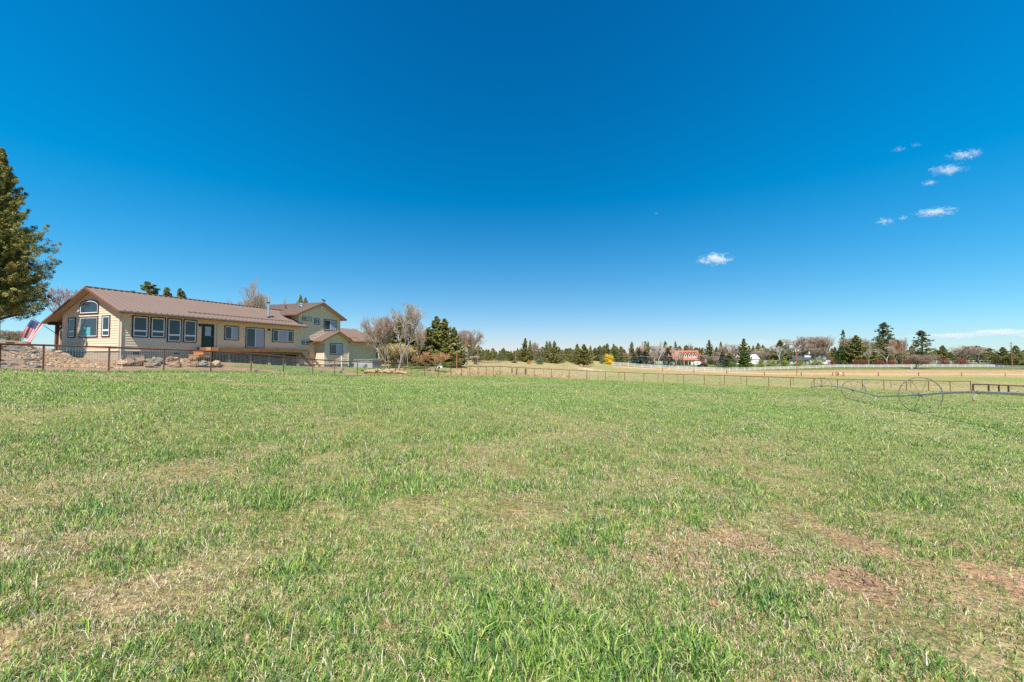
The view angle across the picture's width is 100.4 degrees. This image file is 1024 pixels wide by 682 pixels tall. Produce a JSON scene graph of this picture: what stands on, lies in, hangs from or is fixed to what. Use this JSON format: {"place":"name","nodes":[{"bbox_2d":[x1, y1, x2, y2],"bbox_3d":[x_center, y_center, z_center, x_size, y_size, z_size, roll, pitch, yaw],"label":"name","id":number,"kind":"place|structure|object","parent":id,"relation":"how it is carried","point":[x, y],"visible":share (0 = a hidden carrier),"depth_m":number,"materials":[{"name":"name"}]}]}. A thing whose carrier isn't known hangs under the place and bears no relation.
{"place":"outdoors","nodes":[
{"label":"outdoors","id":0,"kind":"place"},
{"bbox_2d":[0,348,1023,681],"bbox_3d":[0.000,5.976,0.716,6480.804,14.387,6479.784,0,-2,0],"label":"ground","id":1,"kind":"structure","parent":0,"point":[962,378],"depth_m":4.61,"materials":[{"name":"green plant"}]},
{"bbox_2d":[0,332,22,341],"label":"sagebrush","id":2,"kind":"object","parent":1,"relation":"on","point":[7,338],"visible":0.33,"depth_m":40.10,"materials":[{"name":"green plant"}]},
{"bbox_2d":[0,329,23,340],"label":"bare tree","id":3,"kind":"object","parent":1,"relation":"on","point":[12,333],"visible":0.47,"depth_m":46.84,"materials":[{"name":"brown plant"}]},
{"bbox_2d":[1,345,26,351],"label":"boulder","id":4,"kind":"object","parent":1,"relation":"on","point":[13,349],"visible":0.4,"depth_m":26.08,"materials":[{"name":"beige stone"}]},
{"bbox_2d":[8,360,26,365],"bbox_3d":[-27.276,1.288,23.495,0.765,0.471,0.780,-2,-3,41],"label":"boulder","id":5,"kind":"object","parent":1,"relation":"on","point":[21,363],"visible":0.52,"depth_m":23.42,"materials":[{"name":"beige stone"}]},
{"bbox_2d":[0,165,40,315],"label":"juniper tree","id":6,"kind":"object","parent":1,"relation":"on","point":[11,295],"visible":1,"depth_m":28.53,"materials":[{"name":"green plant"}]},
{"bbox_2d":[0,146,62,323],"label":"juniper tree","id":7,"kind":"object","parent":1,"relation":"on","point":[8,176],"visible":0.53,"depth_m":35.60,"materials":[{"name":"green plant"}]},
{"bbox_2d":[41,286,77,329],"bbox_3d":[-47.780,-2.180,46.836,6.989,7.923,4.480,2,-3,-41],"label":"bare tree","id":8,"kind":"object","parent":1,"relation":"on","point":[66,294],"visible":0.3,"depth_m":45.82,"materials":[{"name":"grey plant"}]},
{"bbox_2d":[131,281,160,293],"bbox_3d":[-53.169,-3.145,61.541,6.506,11.317,7.339,0,-2,0],"label":"juniper tree","id":9,"kind":"object","parent":1,"relation":"on","point":[147,287],"visible":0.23,"depth_m":61.96,"materials":[{"name":"green plant"}]},
{"bbox_2d":[163,287,171,295],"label":"juniper tree","id":10,"kind":"object","parent":1,"relation":"on","point":[166,292],"visible":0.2,"depth_m":66.18,"materials":[{"name":"green plant"}]},
{"bbox_2d":[177,288,186,297],"bbox_3d":[-50.157,-2.624,63.882,3.331,10.831,3.758,-2,-2,38],"label":"juniper tree","id":11,"kind":"object","parent":1,"relation":"on","point":[181,293],"visible":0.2,"depth_m":64.15,"materials":[{"name":"green plant"}]},
{"bbox_2d":[41,286,378,366],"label":"ranch house","id":12,"kind":"structure","parent":1,"relation":"on","point":[90,316],"depth_m":36.61,"materials":[{"name":"paint"}]},
{"bbox_2d":[21,318,54,341],"bbox_3d":[-37.058,-0.853,33.438,1.926,1.931,0.696,2,-3,-42],"label":"house flag","id":13,"kind":"object","parent":12,"relation":"attached to","point":[31,329],"visible":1,"depth_m":33.26,"materials":[{"name":"multicoloured fabric"}]},
{"bbox_2d":[67,317,75,337],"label":"window","id":14,"kind":"structure","parent":12,"relation":"in","point":[71,321],"depth_m":33.19,"materials":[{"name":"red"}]},
{"bbox_2d":[78,316,98,337],"bbox_3d":[-32.324,-1.070,32.557,2.230,1.590,0.050,-1,-2,18],"label":"window","id":15,"kind":"structure","parent":12,"relation":"in","point":[88,326],"depth_m":32.55,"materials":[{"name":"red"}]},
{"bbox_2d":[79,300,98,314],"bbox_3d":[-32.316,-2.609,32.613,2.280,1.110,0.067,-1,-2,18],"label":"window","id":16,"kind":"structure","parent":12,"relation":"in","point":[87,306],"depth_m":32.60,"materials":[{"name":"white"}]},
{"bbox_2d":[101,315,110,336],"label":"window","id":17,"kind":"structure","parent":12,"relation":"in","point":[106,319],"depth_m":31.91,"materials":[{"name":"white"}]},
{"bbox_2d":[132,315,148,337],"bbox_3d":[-28.523,-1.098,32.752,0.050,1.660,1.100,-1,-2,18],"label":"window","id":18,"kind":"structure","parent":12,"relation":"in","point":[140,324],"depth_m":32.75,"materials":[{"name":"white"}]},
{"bbox_2d":[150,317,165,337],"bbox_3d":[-28.135,-1.063,33.919,0.050,1.650,1.080,-1,-2,18],"label":"window","id":19,"kind":"structure","parent":12,"relation":"in","point":[157,325],"depth_m":33.88,"materials":[{"name":"white"}]},
{"bbox_2d":[167,318,181,341],"bbox_3d":[-27.749,-0.873,35.083,0.050,1.950,1.100,-1,-2,18],"label":"window","id":20,"kind":"structure","parent":12,"relation":"in","point":[174,326],"depth_m":35.08,"materials":[{"name":"white"}]},
{"bbox_2d":[183,319,196,342],"bbox_3d":[-27.355,-0.832,36.269,0.050,1.950,1.100,-1,-2,18],"label":"window","id":21,"kind":"structure","parent":12,"relation":"in","point":[189,326],"depth_m":36.22,"materials":[{"name":"white"}]},
{"bbox_2d":[201,324,213,346],"bbox_3d":[-26.859,-0.458,37.699,0.110,2.060,1.060,-1,-2,18],"label":"door","id":22,"kind":"structure","parent":12,"relation":"in","point":[207,329],"depth_m":37.67,"materials":[{"name":"green wood"}]},
{"bbox_2d":[224,325,238,339],"bbox_3d":[-26.164,-0.739,39.842,0.050,1.330,1.430,-1,-2,18],"label":"window","id":23,"kind":"structure","parent":12,"relation":"in","point":[230,332],"depth_m":39.82,"materials":[{"name":"white"}]},
{"bbox_2d":[245,327,264,347],"bbox_3d":[-25.384,-0.308,42.196,0.050,2.030,2.100,-1,-2,18],"label":"sliding door","id":24,"kind":"structure","parent":12,"relation":"in","point":[255,337],"depth_m":42.17,"materials":[{"name":"white"}]},
{"bbox_2d":[272,329,293,342],"bbox_3d":[-24.332,-0.529,45.357,0.050,1.350,2.720,-1,-2,18],"label":"window","id":25,"kind":"structure","parent":12,"relation":"in","point":[278,335],"depth_m":45.28,"materials":[{"name":"white"}]},
{"bbox_2d":[324,319,336,330],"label":"window","id":26,"kind":"structure","parent":12,"relation":"in","point":[331,325],"depth_m":52.02,"materials":[{"name":"white"}]},
{"bbox_2d":[330,343,342,354],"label":"window","id":27,"kind":"structure","parent":12,"relation":"in","point":[335,348],"depth_m":51.05,"materials":[{"name":"white"}]},
{"bbox_2d":[11,346,435,377],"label":"rubble slope","id":28,"kind":"structure","parent":1,"relation":"on","point":[79,364],"depth_m":25.77,"materials":[{"name":"stone"}]},
{"bbox_2d":[188,347,320,366],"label":"wooden deck","id":29,"kind":"structure","parent":1,"relation":"on","point":[280,352],"depth_m":41.33,"materials":[{"name":"brown wood"}]},
{"bbox_2d":[239,278,271,306],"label":"bare tree","id":30,"kind":"object","parent":1,"relation":"on","point":[256,302],"visible":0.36,"depth_m":68.68,"materials":[{"name":"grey plant"}]},
{"bbox_2d":[353,358,381,367],"bbox_3d":[-17.244,2.672,50.550,2.440,1.195,3.412,0,-2,10],"label":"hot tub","id":31,"kind":"object","parent":1,"relation":"on","point":[361,364],"visible":0.79,"depth_m":49.88,"materials":[{"name":"grey plastic"}]},
{"bbox_2d":[358,316,396,368],"bbox_3d":[-18.007,0.518,57.722,4.999,8.619,4.514,0,-2,11],"label":"bare tree","id":32,"kind":"object","parent":1,"relation":"on","point":[378,329],"visible":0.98,"depth_m":57.41,"materials":[{"name":"brown plant"}]},
{"bbox_2d":[373,323,388,360],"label":"juniper tree","id":33,"kind":"object","parent":1,"relation":"on","point":[381,346],"visible":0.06,"depth_m":78.91,"materials":[{"name":"green plant"}]},
{"bbox_2d":[376,318,418,363],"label":"juniper tree","id":34,"kind":"object","parent":1,"relation":"on","point":[396,340],"visible":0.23,"depth_m":76.79,"materials":[{"name":"green plant"}]},
{"bbox_2d":[380,343,416,365],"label":"willow","id":35,"kind":"object","parent":1,"relation":"on","point":[392,347],"visible":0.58,"depth_m":70.94,"materials":[{"name":"yellow plant"}]},
{"bbox_2d":[390,347,419,365],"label":"willow","id":36,"kind":"object","parent":1,"relation":"on","point":[411,352],"visible":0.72,"depth_m":70.14,"materials":[{"name":"grey plant"}]},
{"bbox_2d":[385,302,429,369],"bbox_3d":[-14.013,-0.137,57.399,4.710,10.160,5.021,-1,-2,23],"label":"bare tree","id":37,"kind":"object","parent":1,"relation":"on","point":[410,311],"visible":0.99,"depth_m":56.90,"materials":[{"name":"grey plant"}]},
{"bbox_2d":[402,319,414,365],"bbox_3d":[-15.632,0.342,64.632,2.078,8.824,3.241,0,-2,-14],"label":"bare tree","id":38,"kind":"object","parent":1,"relation":"on","point":[406,335],"visible":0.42,"depth_m":64.14,"materials":[{"name":"grey plant"}]},
{"bbox_2d":[414,327,426,363],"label":"bare tree","id":39,"kind":"object","parent":1,"relation":"on","point":[418,337],"visible":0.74,"depth_m":69.99,"materials":[{"name":"grey plant"}]},
{"bbox_2d":[411,327,441,365],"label":"juniper tree","id":40,"kind":"object","parent":1,"relation":"on","point":[427,335],"visible":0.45,"depth_m":72.43,"materials":[{"name":"green plant"}]},
{"bbox_2d":[412,351,450,371],"bbox_3d":[-10.691,2.932,57.091,5.712,3.188,3.250,1,-2,-22],"label":"bush","id":41,"kind":"object","parent":1,"relation":"on","point":[443,358],"visible":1,"depth_m":56.97,"materials":[{"name":"brown plant"}]},
{"bbox_2d":[416,316,460,365],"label":"juniper tree","id":42,"kind":"object","parent":1,"relation":"on","point":[435,321],"visible":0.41,"depth_m":73.16,"materials":[{"name":"green plant"}]},
{"bbox_2d":[429,343,463,366],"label":"juniper tree","id":43,"kind":"object","parent":1,"relation":"on","point":[443,349],"visible":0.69,"depth_m":69.38,"materials":[{"name":"green plant"}]},
{"bbox_2d":[423,318,470,364],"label":"juniper tree","id":44,"kind":"object","parent":1,"relation":"on","point":[446,330],"visible":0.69,"depth_m":72.38,"materials":[{"name":"green plant"}]},
{"bbox_2d":[447,327,468,367],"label":"juniper tree","id":45,"kind":"object","parent":1,"relation":"on","point":[455,335],"visible":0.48,"depth_m":74.73,"materials":[{"name":"green plant"}]},
{"bbox_2d":[457,329,484,363],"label":"bare tree","id":46,"kind":"object","parent":1,"relation":"on","point":[463,335],"visible":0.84,"depth_m":91.69,"materials":[{"name":"brown plant"}]},
{"bbox_2d":[474,345,485,361],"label":"juniper tree","id":47,"kind":"object","parent":1,"relation":"on","point":[481,357],"visible":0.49,"depth_m":151.86,"materials":[{"name":"green plant"}]},
{"bbox_2d":[0,343,970,390],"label":"pipe fence","id":48,"kind":"object","parent":1,"relation":"on","point":[310,361],"visible":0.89,"depth_m":27.02,"materials":[{"name":"brown metal"}]},
{"bbox_2d":[0,398,1023,681],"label":"soil clods","id":49,"kind":"object","parent":1,"relation":"on","point":[842,568],"visible":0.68,"depth_m":3.40,"materials":[{"name":"brown soil"}]},
{"bbox_2d":[519,338,533,361],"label":"juniper tree","id":50,"kind":"object","parent":1,"relation":"on","point":[525,356],"visible":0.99,"depth_m":149.59,"materials":[{"name":"green plant"}]},
{"bbox_2d":[531,342,538,362],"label":"bare tree","id":51,"kind":"object","parent":1,"relation":"on","point":[534,348],"visible":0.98,"depth_m":149.32,"materials":[{"name":"grey plant"}]},
{"bbox_2d":[537,346,548,361],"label":"juniper tree","id":52,"kind":"object","parent":1,"relation":"on","point":[541,351],"visible":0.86,"depth_m":157.11,"materials":[{"name":"green plant"}]},
{"bbox_2d":[543,341,549,362],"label":"juniper tree","id":53,"kind":"object","parent":1,"relation":"on","point":[546,347],"visible":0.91,"depth_m":157.43,"materials":[{"name":"green plant"}]},
{"bbox_2d":[548,341,561,362],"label":"juniper tree","id":54,"kind":"object","parent":1,"relation":"on","point":[553,357],"visible":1,"depth_m":155.49,"materials":[{"name":"green plant"}]},
{"bbox_2d":[570,344,579,362],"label":"juniper tree","id":55,"kind":"object","parent":1,"relation":"on","point":[575,352],"visible":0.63,"depth_m":164.68,"materials":[{"name":"green plant"}]},
{"bbox_2d":[573,344,595,364],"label":"juniper tree","id":56,"kind":"object","parent":1,"relation":"on","point":[582,360],"visible":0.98,"depth_m":155.75,"materials":[{"name":"green plant"}]},
{"bbox_2d":[593,345,605,360],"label":"juniper tree","id":57,"kind":"object","parent":1,"relation":"on","point":[599,350],"visible":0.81,"depth_m":221.38,"materials":[{"name":"green plant"}]},
{"bbox_2d":[604,354,614,363],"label":"forsythia","id":58,"kind":"object","parent":1,"relation":"on","point":[608,360],"visible":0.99,"depth_m":203.01,"materials":[{"name":"yellow plant"}]},
{"bbox_2d":[616,346,627,363],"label":"juniper tree","id":59,"kind":"object","parent":1,"relation":"on","point":[621,353],"visible":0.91,"depth_m":209.44,"materials":[{"name":"green plant"}]},
{"bbox_2d":[235,361,1023,391],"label":"yard grass","id":60,"kind":"structure","parent":1,"relation":"on","point":[476,371],"depth_m":67.28,"materials":[{"name":"green plant"}]},
{"bbox_2d":[631,349,643,364],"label":"blue spruce","id":61,"kind":"object","parent":1,"relation":"on","point":[638,353],"visible":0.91,"depth_m":212.96,"materials":[{"name":"green plant"}]},
{"bbox_2d":[635,350,654,365],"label":"blue spruce","id":62,"kind":"object","parent":1,"relation":"on","point":[645,353],"visible":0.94,"depth_m":211.75,"materials":[{"name":"green plant"}]},
{"bbox_2d":[659,347,675,366],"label":"blue spruce","id":63,"kind":"object","parent":1,"relation":"on","point":[670,359],"visible":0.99,"depth_m":209.18,"materials":[{"name":"green plant"}]},
{"bbox_2d":[663,350,702,364],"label":"tiled villa","id":64,"kind":"object","parent":1,"relation":"on","point":[689,357],"visible":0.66,"depth_m":254.90,"materials":[{"name":"orange paint"}]},
{"bbox_2d":[703,340,714,359],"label":"juniper tree","id":65,"kind":"object","parent":1,"relation":"on","point":[710,348],"visible":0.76,"depth_m":299.48,"materials":[{"name":"green plant"}]},
{"bbox_2d":[517,369,910,385],"bbox_3d":[26.101,5.264,62.559,55.147,2.632,0.590,0,-2,12],"label":"wire fence","id":66,"kind":"object","parent":1,"relation":"on","point":[702,378],"visible":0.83,"depth_m":63.34,"materials":[{"name":"metal"}]},
{"bbox_2d":[715,351,732,367],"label":"blue spruce","id":67,"kind":"object","parent":1,"relation":"on","point":[722,361],"visible":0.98,"depth_m":213.15,"materials":[{"name":"green plant"}]},
{"bbox_2d":[721,353,736,367],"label":"spruce","id":68,"kind":"object","parent":1,"relation":"on","point":[729,357],"visible":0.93,"depth_m":212.84,"materials":[{"name":"green plant"}]},
{"bbox_2d":[727,344,740,362],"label":"bare tree","id":69,"kind":"object","parent":1,"relation":"on","point":[736,348],"visible":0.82,"depth_m":239.31,"materials":[{"name":"grey plant"}]},
{"bbox_2d":[732,338,752,364],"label":"juniper tree","id":70,"kind":"object","parent":1,"relation":"on","point":[743,345],"visible":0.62,"depth_m":235.35,"materials":[{"name":"green plant"}]},
{"bbox_2d":[736,350,753,368],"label":"evergreen tree","id":71,"kind":"object","parent":1,"relation":"on","point":[744,356],"visible":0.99,"depth_m":211.45,"materials":[{"name":"green plant"}]},
{"bbox_2d":[748,354,759,363],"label":"white barn","id":72,"kind":"structure","parent":1,"relation":"on","point":[755,359],"depth_m":261.74,"materials":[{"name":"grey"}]},
{"bbox_2d":[767,340,793,363],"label":"juniper tree","id":73,"kind":"object","parent":1,"relation":"on","point":[776,355],"visible":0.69,"depth_m":264.08,"materials":[{"name":"green plant"}]},
{"bbox_2d":[774,346,787,364],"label":"birch tree","id":74,"kind":"object","parent":1,"relation":"on","point":[780,356],"visible":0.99,"depth_m":239.62,"materials":[{"name":"white plant"}]},
{"bbox_2d":[777,336,814,355],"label":"bare tree","id":75,"kind":"object","parent":1,"relation":"on","point":[803,341],"visible":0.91,"depth_m":276.35,"materials":[{"name":"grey plant"}]},
{"bbox_2d":[791,358,806,366],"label":"shrub","id":76,"kind":"object","parent":1,"relation":"on","point":[801,364],"visible":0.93,"depth_m":225.65,"materials":[{"name":"green plant"}]},
{"bbox_2d":[614,362,994,370],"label":"white rail fence","id":77,"kind":"object","parent":1,"relation":"on","point":[814,366],"visible":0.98,"depth_m":215.50,"materials":[{"name":"white paint"}]},
{"bbox_2d":[787,352,830,363],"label":"grey roofed house","id":78,"kind":"structure","parent":1,"relation":"on","point":[809,357],"depth_m":261.74,"materials":[{"name":"grey"}]},
{"bbox_2d":[807,357,825,365],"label":"shrub","id":79,"kind":"object","parent":1,"relation":"on","point":[816,362],"visible":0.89,"depth_m":226.84,"materials":[{"name":"green plant"}]},
{"bbox_2d":[807,337,828,353],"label":"bare tree","id":80,"kind":"object","parent":1,"relation":"on","point":[821,345],"visible":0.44,"depth_m":284.56,"materials":[{"name":"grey plant"}]},
{"bbox_2d":[613,366,1023,376],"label":"wheel line","id":81,"kind":"object","parent":1,"relation":"on","point":[1005,374],"visible":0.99,"depth_m":165.62,"materials":[{"name":"white paint"}]},
{"bbox_2d":[811,347,828,356],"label":"bare tree","id":82,"kind":"object","parent":1,"relation":"on","point":[815,351],"visible":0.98,"depth_m":260.26,"materials":[{"name":"brown plant"}]},
{"bbox_2d":[808,336,834,349],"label":"bare tree","id":83,"kind":"object","parent":1,"relation":"on","point":[827,340],"visible":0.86,"depth_m":282.22,"materials":[{"name":"brown plant"}]},
{"bbox_2d":[833,346,848,364],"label":"evergreen tree","id":84,"kind":"object","parent":1,"relation":"on","point":[840,351],"visible":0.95,"depth_m":249.41,"materials":[{"name":"green plant"}]},
{"bbox_2d":[838,337,870,357],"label":"bare tree","id":85,"kind":"object","parent":1,"relation":"on","point":[843,341],"visible":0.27,"depth_m":269.43,"materials":[{"name":"grey plant"}]},
{"bbox_2d":[836,335,879,364],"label":"juniper tree","id":86,"kind":"object","parent":1,"relation":"on","point":[856,343],"visible":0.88,"depth_m":246.82,"materials":[{"name":"green plant"}]},
{"bbox_2d":[869,337,890,363],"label":"juniper tree","id":87,"kind":"object","parent":1,"relation":"on","point":[879,342],"visible":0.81,"depth_m":249.06,"materials":[{"name":"green plant"}]},
{"bbox_2d":[871,322,902,363],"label":"pine tree","id":88,"kind":"object","parent":1,"relation":"on","point":[882,326],"visible":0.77,"depth_m":261.46,"materials":[{"name":"green plant"}]},
{"bbox_2d":[888,339,905,360],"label":"bare tree","id":89,"kind":"object","parent":1,"relation":"on","point":[896,347],"visible":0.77,"depth_m":244.93,"materials":[{"name":"brown plant"}]},
{"bbox_2d":[889,341,910,363],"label":"juniper tree","id":90,"kind":"object","parent":1,"relation":"on","point":[898,358],"visible":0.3,"depth_m":254.54,"materials":[{"name":"green plant"}]},
{"bbox_2d":[810,377,1023,411],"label":"wheel line","id":91,"kind":"object","parent":1,"relation":"on","point":[977,392],"visible":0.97,"depth_m":22.40,"materials":[{"name":"metal"}]},
{"bbox_2d":[902,330,943,362],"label":"pine tree","id":92,"kind":"object","parent":1,"relation":"on","point":[920,334],"visible":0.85,"depth_m":249.40,"materials":[{"name":"green plant"}]},
{"bbox_2d":[905,354,942,368],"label":"bare tree","id":93,"kind":"object","parent":1,"relation":"on","point":[915,357],"visible":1,"depth_m":204.95,"materials":[{"name":"brown plant"}]},
{"bbox_2d":[932,345,958,362],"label":"juniper tree","id":94,"kind":"object","parent":1,"relation":"on","point":[944,354],"visible":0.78,"depth_m":268.40,"materials":[{"name":"green plant"}]},
{"bbox_2d":[948,346,984,360],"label":"bare tree","id":95,"kind":"object","parent":1,"relation":"on","point":[964,348],"visible":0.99,"depth_m":258.69,"materials":[{"name":"brown plant"}]},
{"bbox_2d":[959,346,989,362],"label":"bare tree","id":96,"kind":"object","parent":1,"relation":"on","point":[983,350],"visible":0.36,"depth_m":266.07,"materials":[{"name":"grey plant"}]},
{"bbox_2d":[972,348,997,361],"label":"juniper tree","id":97,"kind":"object","parent":1,"relation":"on","point":[990,350],"visible":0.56,"depth_m":274.60,"materials":[{"name":"green plant"}]},
{"bbox_2d":[972,384,1023,391],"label":"rail fence","id":98,"kind":"object","parent":1,"relation":"on","point":[1008,387],"visible":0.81,"depth_m":49.13,"materials":[{"name":"beige wood"}]},
{"bbox_2d":[982,354,1014,364],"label":"juniper tree","id":99,"kind":"object","parent":1,"relation":"on","point":[994,357],"visible":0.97,"depth_m":254.59,"materials":[{"name":"green plant"}]},
{"bbox_2d":[991,347,1010,363],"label":"juniper tree","id":100,"kind":"object","parent":1,"relation":"on","point":[1003,351],"visible":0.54,"depth_m":261.34,"materials":[{"name":"green plant"}]},
{"bbox_2d":[995,354,1023,364],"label":"juniper tree","id":101,"kind":"object","parent":1,"relation":"on","point":[1008,357],"visible":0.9,"depth_m":249.03,"materials":[{"name":"green plant"}]},
{"bbox_2d":[1010,342,1012,365],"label":"utility pole","id":102,"kind":"object","parent":1,"relation":"on","point":[1011,343],"visible":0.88,"depth_m":239.79,"materials":[{"name":"brown wood"}]},
{"bbox_2d":[479,344,1005,356],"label":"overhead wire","id":103,"kind":"object","parent":102,"relation":"attached to","point":[696,355],"visible":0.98,"depth_m":158.31,"materials":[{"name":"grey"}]},
{"bbox_2d":[1008,345,1023,362],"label":"juniper tree","id":104,"kind":"object","parent":1,"relation":"on","point":[1016,349],"visible":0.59,"depth_m":257.04,"materials":[{"name":"green plant"}]},
{"bbox_2d":[0,0,1023,357],"label":"sky","id":105,"kind":"structure","parent":0,"point":[568,173],"materials":[{"name":"blue"}]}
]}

